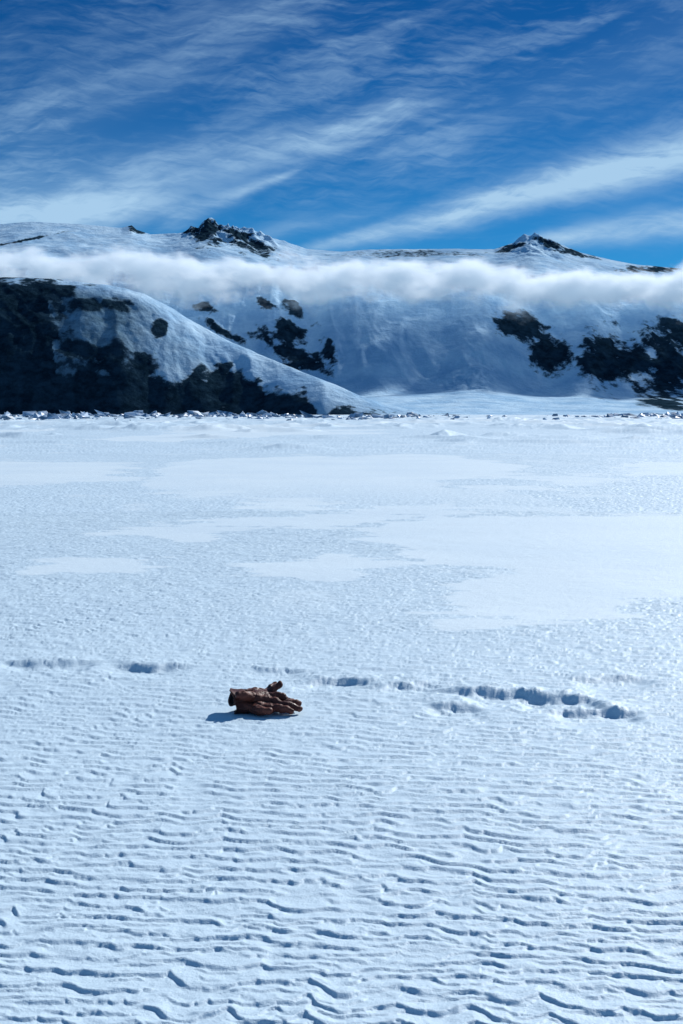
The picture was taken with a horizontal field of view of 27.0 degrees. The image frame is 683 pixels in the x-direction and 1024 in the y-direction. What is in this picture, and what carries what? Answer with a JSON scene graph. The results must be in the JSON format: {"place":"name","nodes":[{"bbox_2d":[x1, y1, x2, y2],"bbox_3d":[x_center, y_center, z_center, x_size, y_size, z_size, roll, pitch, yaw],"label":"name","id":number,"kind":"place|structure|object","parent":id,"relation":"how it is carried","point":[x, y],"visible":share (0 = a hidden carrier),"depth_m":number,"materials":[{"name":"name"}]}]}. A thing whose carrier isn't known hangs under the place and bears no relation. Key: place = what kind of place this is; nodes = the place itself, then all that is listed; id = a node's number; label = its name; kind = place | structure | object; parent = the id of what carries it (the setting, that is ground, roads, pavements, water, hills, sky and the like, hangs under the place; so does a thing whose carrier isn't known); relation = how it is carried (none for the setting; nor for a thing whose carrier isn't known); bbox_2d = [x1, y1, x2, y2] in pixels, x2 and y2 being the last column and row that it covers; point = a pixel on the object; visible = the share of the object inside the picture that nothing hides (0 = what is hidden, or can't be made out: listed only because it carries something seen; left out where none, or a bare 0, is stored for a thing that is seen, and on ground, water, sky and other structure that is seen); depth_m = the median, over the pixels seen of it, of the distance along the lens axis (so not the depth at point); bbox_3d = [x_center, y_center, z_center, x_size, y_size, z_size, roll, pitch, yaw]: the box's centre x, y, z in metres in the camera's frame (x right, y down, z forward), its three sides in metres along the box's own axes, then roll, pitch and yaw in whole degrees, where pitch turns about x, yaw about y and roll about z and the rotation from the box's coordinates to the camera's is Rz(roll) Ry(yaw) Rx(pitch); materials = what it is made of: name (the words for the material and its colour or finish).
{"place":"outdoors","nodes":[
{"label":"outdoors","id":0,"kind":"place"},
{"bbox_2d":[0,277,457,414],"bbox_3d":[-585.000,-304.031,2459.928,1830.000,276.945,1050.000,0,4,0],"label":"headland hill","id":1,"kind":"structure","parent":0,"point":[73,347],"depth_m":2279.57,"materials":[{"name":"white snow"}]},
{"bbox_2d":[0,415,682,1023],"bbox_3d":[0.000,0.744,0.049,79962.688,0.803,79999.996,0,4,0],"label":"snow ground","id":2,"kind":"structure","parent":0,"point":[452,793],"depth_m":5.10,"materials":[{"name":"white snow"}]},
{"bbox_2d":[233,698,302,715],"bbox_3d":[-0.270,0.716,5.221,0.257,0.060,0.162,0,0,3],"label":"glove","id":3,"kind":"object","parent":2,"relation":"on","point":[289,706],"visible":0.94,"depth_m":5.19,"materials":[{"name":"brown leather"}]},
{"bbox_2d":[228,681,288,705],"bbox_3d":[-0.309,0.673,5.263,0.219,0.083,0.172,2,12,-14],"label":"glove","id":4,"kind":"object","parent":3,"relation":"on","point":[270,692],"visible":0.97,"depth_m":5.23,"materials":[{"name":"brown leather"}]},
{"bbox_2d":[0,409,682,420],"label":"ice rubble","id":5,"kind":"object","parent":2,"relation":"on","point":[44,415],"visible":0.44,"depth_m":367.83,"materials":[{"name":"white ice"}]},
{"bbox_2d":[0,218,682,414],"bbox_3d":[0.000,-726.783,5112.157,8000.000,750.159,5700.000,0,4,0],"label":"mountain","id":6,"kind":"structure","parent":0,"point":[533,324],"depth_m":3320.37,"materials":[{"name":"white snow"}]},
{"bbox_2d":[0,0,682,268],"label":"sky","id":7,"kind":"structure","parent":0,"point":[328,125],"materials":[{"name":"blue"}]}
]}

